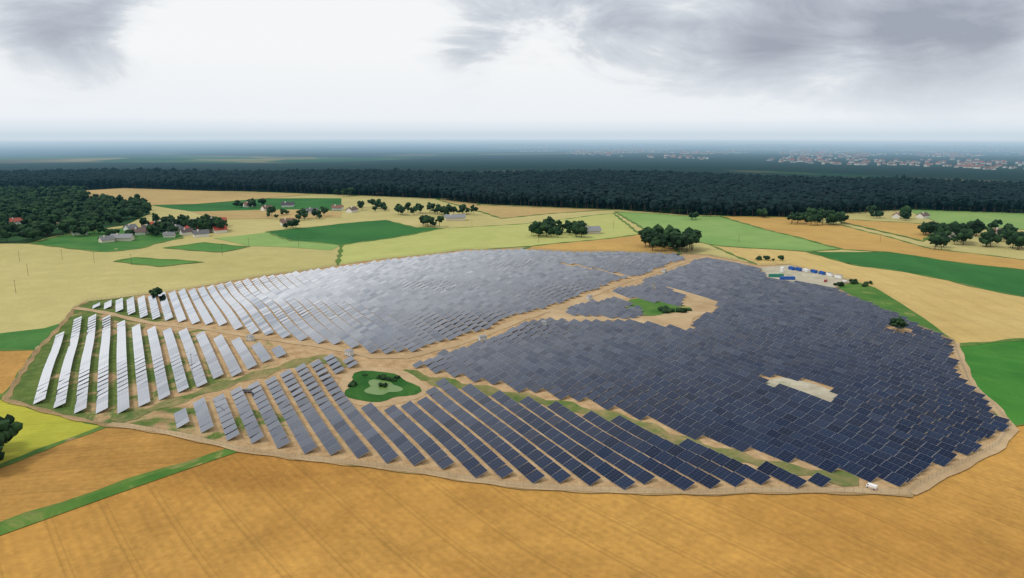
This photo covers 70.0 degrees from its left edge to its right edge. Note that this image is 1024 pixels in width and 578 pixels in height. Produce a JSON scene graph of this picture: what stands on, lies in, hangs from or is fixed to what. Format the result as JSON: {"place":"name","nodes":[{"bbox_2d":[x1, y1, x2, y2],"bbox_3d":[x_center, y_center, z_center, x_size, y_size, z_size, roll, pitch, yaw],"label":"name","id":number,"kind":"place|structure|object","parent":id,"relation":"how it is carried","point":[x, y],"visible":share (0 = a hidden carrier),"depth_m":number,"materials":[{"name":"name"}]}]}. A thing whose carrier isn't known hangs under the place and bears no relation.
{"place":"outdoors","nodes":[
{"label":"outdoors","id":0,"kind":"place"},
{"bbox_2d":[0,394,103,465],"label":"verge","id":1,"kind":"structure","parent":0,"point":[44,447],"depth_m":271.48,"materials":[{"name":"plant"}]},
{"bbox_2d":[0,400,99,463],"bbox_3d":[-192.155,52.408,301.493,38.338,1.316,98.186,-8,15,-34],"label":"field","id":2,"kind":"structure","parent":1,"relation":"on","point":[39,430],"depth_m":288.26,"materials":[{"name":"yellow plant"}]},
{"bbox_2d":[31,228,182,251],"bbox_3d":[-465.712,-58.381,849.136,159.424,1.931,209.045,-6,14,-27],"label":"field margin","id":3,"kind":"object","parent":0,"point":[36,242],"depth_m":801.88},
{"bbox_2d":[37,227,179,251],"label":"meadow","id":4,"kind":"structure","parent":0,"point":[89,241],"depth_m":823.29,"materials":[{"name":"green plant"}]},
{"bbox_2d":[0,427,225,521],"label":"field","id":5,"kind":"structure","parent":0,"point":[85,464],"depth_m":255.80,"materials":[{"name":"plant"}]},
{"bbox_2d":[0,450,235,534],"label":"grass strip","id":6,"kind":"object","parent":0,"point":[34,518],"depth_m":236.10,"materials":[{"name":"green plant"}]},
{"bbox_2d":[113,257,200,266],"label":"green field","id":7,"kind":"structure","parent":0,"point":[160,262],"depth_m":681.70,"materials":[{"name":"green plant"}]},
{"bbox_2d":[163,242,250,251],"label":"green field","id":8,"kind":"structure","parent":0,"point":[207,247],"depth_m":780.46,"materials":[{"name":"green plant"}]},
{"bbox_2d":[153,198,340,211],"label":"green field","id":9,"kind":"structure","parent":0,"point":[305,203],"depth_m":1254.48,"materials":[{"name":"green plant"}]},
{"bbox_2d":[215,232,338,249],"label":"green field","id":10,"kind":"structure","parent":0,"point":[264,239],"depth_m":810.57,"materials":[{"name":"green plant"}]},
{"bbox_2d":[266,220,443,244],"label":"green field","id":11,"kind":"structure","parent":0,"point":[354,232],"depth_m":899.86,"materials":[{"name":"green plant"}]},
{"bbox_2d":[364,379,402,394],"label":"pond water","id":12,"kind":"structure","parent":0,"point":[375,388],"depth_m":337.63,"materials":[{"name":"green liquid"}]},
{"bbox_2d":[71,256,707,358],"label":"farm road","id":13,"kind":"structure","parent":0,"point":[472,338],"depth_m":437.82,"materials":[{"name":"beige soil"}]},
{"bbox_2d":[565,264,635,278],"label":"farm road branch","id":14,"kind":"object","parent":13,"relation":"on","point":[609,272],"visible":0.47,"depth_m":621.31,"materials":[{"name":"beige soil"}]},
{"bbox_2d":[9,249,1000,488],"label":"farm ground","id":15,"kind":"structure","parent":0,"point":[25,388],"depth_m":335.17,"materials":[{"name":"beige soil"}]},
{"bbox_2d":[110,355,346,422],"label":"track grass","id":16,"kind":"structure","parent":15,"relation":"on","point":[178,400],"depth_m":333.53,"materials":[{"name":"plant"}]},
{"bbox_2d":[242,388,250,392],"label":"station","id":17,"kind":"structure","parent":15,"relation":"on","point":[248,390],"depth_m":325.37,"materials":[{"name":"grey metal"}]},
{"bbox_2d":[246,335,254,340],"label":"transformer kiosk","id":18,"kind":"object","parent":15,"relation":"on","point":[250,337],"visible":1,"depth_m":406.35,"materials":[{"name":"concrete"}]},
{"bbox_2d":[345,349,353,356],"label":"transformer kiosk","id":19,"kind":"object","parent":15,"relation":"on","point":[349,352],"visible":0.99,"depth_m":374.76,"materials":[{"name":"concrete"}]},
{"bbox_2d":[336,367,427,406],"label":"pond sand","id":20,"kind":"structure","parent":15,"relation":"on","point":[346,379],"depth_m":341.78,"materials":[{"name":"beige sand"}]},
{"bbox_2d":[344,371,421,401],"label":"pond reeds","id":21,"kind":"object","parent":20,"relation":"on","point":[357,392],"visible":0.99,"depth_m":337.58,"materials":[{"name":"green plant"}]},
{"bbox_2d":[478,335,486,340],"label":"transformer kiosk","id":22,"kind":"object","parent":15,"relation":"on","point":[482,337],"visible":0.93,"depth_m":413.56,"materials":[{"name":"concrete"}]},
{"bbox_2d":[33,248,1009,490],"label":"solar tables","id":23,"kind":"object","parent":15,"relation":"on","point":[811,321],"visible":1,"depth_m":361.14,"materials":[{"name":"blue glass"}]},
{"bbox_2d":[586,295,592,299],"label":"transformer kiosk","id":24,"kind":"object","parent":15,"relation":"on","point":[589,297],"visible":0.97,"depth_m":517.52,"materials":[{"name":"concrete"}]},
{"bbox_2d":[539,281,716,329],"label":"clearing","id":25,"kind":"structure","parent":15,"relation":"on","point":[699,305],"depth_m":473.41,"materials":[{"name":"beige soil"}]},
{"bbox_2d":[625,298,690,315],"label":"grass patch","id":26,"kind":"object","parent":25,"relation":"on","point":[649,308],"depth_m":500.92,"materials":[{"name":"green plant"}]},
{"bbox_2d":[403,369,858,485],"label":"grass strip","id":27,"kind":"object","parent":15,"relation":"on","point":[841,477],"depth_m":293.74,"materials":[{"name":"green plant"}]},
{"bbox_2d":[766,377,836,401],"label":"clearing","id":28,"kind":"structure","parent":15,"relation":"on","point":[816,390],"depth_m":336.26,"materials":[{"name":"beige sand"}]},
{"bbox_2d":[760,265,849,287],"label":"compound yard","id":29,"kind":"structure","parent":15,"relation":"on","point":[810,277],"depth_m":617.02,"materials":[{"name":"grey gravel"}]},
{"bbox_2d":[768,274,783,276],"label":"green container","id":30,"kind":"object","parent":29,"relation":"on","point":[774,275],"visible":0.89,"depth_m":611.87,"materials":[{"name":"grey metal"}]},
{"bbox_2d":[779,276,794,279],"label":"blue container","id":31,"kind":"object","parent":29,"relation":"on","point":[787,278],"visible":0.97,"depth_m":597.82,"materials":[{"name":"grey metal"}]},
{"bbox_2d":[826,272,833,276],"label":"site cabin","id":32,"kind":"object","parent":29,"relation":"on","point":[829,274],"visible":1,"depth_m":616.93,"materials":[{"name":"white metal"}]},
{"bbox_2d":[834,274,842,278],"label":"site cabin","id":33,"kind":"object","parent":29,"relation":"on","point":[838,276],"visible":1,"depth_m":605.35,"materials":[{"name":"white metal"}]},
{"bbox_2d":[837,282,947,336],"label":"grass patch","id":34,"kind":"object","parent":15,"relation":"on","point":[876,296],"visible":0.8,"depth_m":519.49,"materials":[{"name":"green plant"}]},
{"bbox_2d":[107,422,910,494],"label":"farm road","id":35,"kind":"structure","parent":0,"point":[528,485],"depth_m":249.37,"materials":[{"name":"beige soil"}]},
{"bbox_2d":[866,483,877,489],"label":"service van","id":36,"kind":"object","parent":35,"relation":"on","point":[872,486],"visible":0.97,"depth_m":240.10,"materials":[{"name":"white paint"}]},
{"bbox_2d":[0,425,1023,577],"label":"field","id":37,"kind":"structure","parent":0,"point":[240,515],"depth_m":219.87,"materials":[{"name":"orange plant"}]},
{"bbox_2d":[0,135,1023,503],"bbox_3d":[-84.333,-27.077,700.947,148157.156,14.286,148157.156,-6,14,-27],"label":"ground","id":38,"kind":"structure","parent":0,"point":[460,153],"depth_m":4361.31,"materials":[{"name":"grey"}]},
{"bbox_2d":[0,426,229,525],"bbox_3d":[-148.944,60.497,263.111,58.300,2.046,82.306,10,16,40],"label":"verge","id":39,"kind":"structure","parent":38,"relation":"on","point":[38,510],"depth_m":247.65,"materials":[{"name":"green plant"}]},
{"bbox_2d":[0,167,1023,216],"bbox_3d":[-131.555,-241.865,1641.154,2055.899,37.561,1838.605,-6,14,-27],"label":"forest","id":40,"kind":"object","parent":38,"relation":"on","point":[700,189],"visible":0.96,"depth_m":1472.64,"materials":[{"name":"green plant"}]},
{"bbox_2d":[0,191,1023,348],"bbox_3d":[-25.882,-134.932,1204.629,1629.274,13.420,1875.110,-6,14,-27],"label":"field","id":41,"kind":"structure","parent":38,"relation":"on","point":[51,286],"depth_m":710.15,"materials":[{"name":"yellow plant"}]},
{"bbox_2d":[0,349,34,397],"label":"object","id":42,"kind":"object","parent":41,"relation":"on","point":[14,350],"visible":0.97,"depth_m":401.40,"materials":[{"name":"green plant"}]},
{"bbox_2d":[0,350,33,393],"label":"field","id":43,"kind":"structure","parent":42,"relation":"on","point":[12,363],"depth_m":375.12,"materials":[{"name":"plant"}]},
{"bbox_2d":[0,324,58,348],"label":"field","id":44,"kind":"structure","parent":41,"relation":"on","point":[30,339],"depth_m":425.61,"materials":[{"name":"green plant"}]},
{"bbox_2d":[0,196,149,242],"bbox_3d":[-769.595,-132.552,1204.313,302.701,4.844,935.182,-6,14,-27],"label":"field wood","id":45,"kind":"object","parent":41,"relation":"on","point":[14,238],"visible":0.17,"depth_m":899.68,"materials":[{"name":"green plant"}]},
{"bbox_2d":[0,184,151,241],"bbox_3d":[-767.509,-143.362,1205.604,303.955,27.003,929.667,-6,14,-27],"label":"forest","id":46,"kind":"object","parent":45,"relation":"on","point":[52,205],"visible":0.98,"depth_m":1084.69,"materials":[{"name":"green plant"}]},
{"bbox_2d":[86,188,309,204],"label":"wheat","id":47,"kind":"object","parent":41,"relation":"on","point":[160,197],"visible":0.84,"depth_m":1456.01,"materials":[{"name":"beige plant"}]},
{"bbox_2d":[193,209,340,218],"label":"wheat","id":48,"kind":"object","parent":41,"relation":"on","point":[248,214],"visible":0.71,"depth_m":1110.97,"materials":[{"name":"beige plant"}]},
{"bbox_2d":[0,317,908,460],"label":"trees","id":49,"kind":"object","parent":41,"relation":"on","point":[10,428],"visible":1,"depth_m":258.18,"materials":[{"name":"green plant"}]},
{"bbox_2d":[335,213,637,264],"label":"pale green verge","id":50,"kind":"structure","parent":41,"relation":"on","point":[338,260],"depth_m":885.26,"materials":[{"name":"green plant"}]},
{"bbox_2d":[339,213,637,264],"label":"field","id":51,"kind":"structure","parent":50,"relation":"on","point":[463,238],"depth_m":844.23,"materials":[{"name":"yellow plant"}]},
{"bbox_2d":[2,248,975,496],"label":"verge","id":52,"kind":"structure","parent":41,"relation":"on","point":[18,379],"depth_m":308.03,"materials":[{"name":"beige soil"}]},
{"bbox_2d":[5,247,1011,493],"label":"site fence","id":53,"kind":"object","parent":52,"relation":"on","point":[999,441],"visible":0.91,"depth_m":275.60,"materials":[{"name":"grey metal"}]},
{"bbox_2d":[9,192,1000,242],"bbox_3d":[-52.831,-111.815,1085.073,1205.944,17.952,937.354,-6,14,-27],"label":"village houses","id":54,"kind":"structure","parent":41,"relation":"on","point":[182,230],"depth_m":911.13,"materials":[{"name":"grey"}]},
{"bbox_2d":[527,235,676,253],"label":"gold field","id":55,"kind":"structure","parent":41,"relation":"on","point":[632,243],"depth_m":778.50,"materials":[{"name":"plant"}]},
{"bbox_2d":[519,234,681,254],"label":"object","id":56,"kind":"object","parent":55,"relation":"on","point":[675,248],"visible":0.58,"depth_m":784.69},
{"bbox_2d":[618,212,837,250],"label":"light green field","id":57,"kind":"structure","parent":41,"relation":"on","point":[717,230],"depth_m":930.20,"materials":[{"name":"green plant"}]},
{"bbox_2d":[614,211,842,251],"bbox_3d":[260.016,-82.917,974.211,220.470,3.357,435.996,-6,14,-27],"label":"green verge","id":58,"kind":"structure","parent":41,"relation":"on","point":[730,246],"depth_m":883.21,"materials":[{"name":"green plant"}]},
{"bbox_2d":[711,245,1017,343],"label":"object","id":59,"kind":"object","parent":41,"relation":"on","point":[826,257],"visible":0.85,"depth_m":715.05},
{"bbox_2d":[713,245,1023,342],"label":"gold field","id":60,"kind":"structure","parent":41,"relation":"on","point":[959,313],"depth_m":540.61,"materials":[{"name":"yellow plant"}]},
{"bbox_2d":[722,216,1023,269],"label":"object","id":61,"kind":"object","parent":41,"relation":"on","point":[873,233],"visible":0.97,"depth_m":820.66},
{"bbox_2d":[724,216,1023,268],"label":"gold field","id":62,"kind":"structure","parent":41,"relation":"on","point":[841,236],"depth_m":853.09,"materials":[{"name":"plant"}]},
{"bbox_2d":[11,187,1023,386],"bbox_3d":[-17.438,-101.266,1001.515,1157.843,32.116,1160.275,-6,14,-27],"label":"broadleaf trees","id":63,"kind":"object","parent":38,"relation":"on","point":[658,235],"visible":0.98,"depth_m":881.87,"materials":[{"name":"green plant"}]},
{"bbox_2d":[440,199,605,217],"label":"wheat","id":64,"kind":"object","parent":38,"relation":"on","point":[505,211],"visible":0.91,"depth_m":1180.23,"materials":[{"name":"beige plant"}]},
{"bbox_2d":[434,198,612,218],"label":"field margin","id":65,"kind":"object","parent":38,"relation":"on","point":[477,202],"visible":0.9,"depth_m":1207.83,"materials":[{"name":"green plant"}]},
{"bbox_2d":[34,184,1023,216],"bbox_3d":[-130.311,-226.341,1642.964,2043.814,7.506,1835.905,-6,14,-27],"label":"forest edge","id":66,"kind":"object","parent":38,"relation":"on","point":[773,213],"visible":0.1,"depth_m":1260.18,"materials":[{"name":"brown plant"}]},
{"bbox_2d":[490,143,1023,169],"bbox_3d":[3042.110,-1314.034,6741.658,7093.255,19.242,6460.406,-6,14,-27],"label":"town houses","id":67,"kind":"structure","parent":38,"relation":"on","point":[967,163],"depth_m":4990.90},
{"bbox_2d":[839,219,934,240],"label":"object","id":68,"kind":"object","parent":38,"relation":"on","point":[925,238],"visible":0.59,"depth_m":935.65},
{"bbox_2d":[842,219,931,239],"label":"gold field","id":69,"kind":"structure","parent":38,"relation":"on","point":[911,230],"depth_m":977.73,"materials":[{"name":"plant"}]},
{"bbox_2d":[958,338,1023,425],"bbox_3d":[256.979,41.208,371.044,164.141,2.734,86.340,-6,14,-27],"label":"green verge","id":70,"kind":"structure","parent":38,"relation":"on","point":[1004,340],"depth_m":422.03,"materials":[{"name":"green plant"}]},
{"bbox_2d":[0,0,1023,134],"label":"sky","id":71,"kind":"structure","parent":0,"point":[68,67],"materials":[{"name":"white"}]},
{"bbox_2d":[810,252,1023,296],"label":"green field","id":72,"kind":"structure","parent":0,"point":[1006,280],"depth_m":667.15,"materials":[{"name":"green plant"}]},
{"bbox_2d":[903,342,1018,494],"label":"farm road","id":73,"kind":"structure","parent":0,"point":[1010,432],"depth_m":277.65,"materials":[{"name":"beige soil"}]},
{"bbox_2d":[912,210,1023,228],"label":"meadow","id":74,"kind":"structure","parent":0,"point":[1016,219],"depth_m":1114.41,"materials":[{"name":"green plant"}]},
{"bbox_2d":[960,340,1023,424],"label":"green field","id":75,"kind":"structure","parent":0,"point":[997,370],"depth_m":367.18,"materials":[{"name":"green plant"}]}
]}

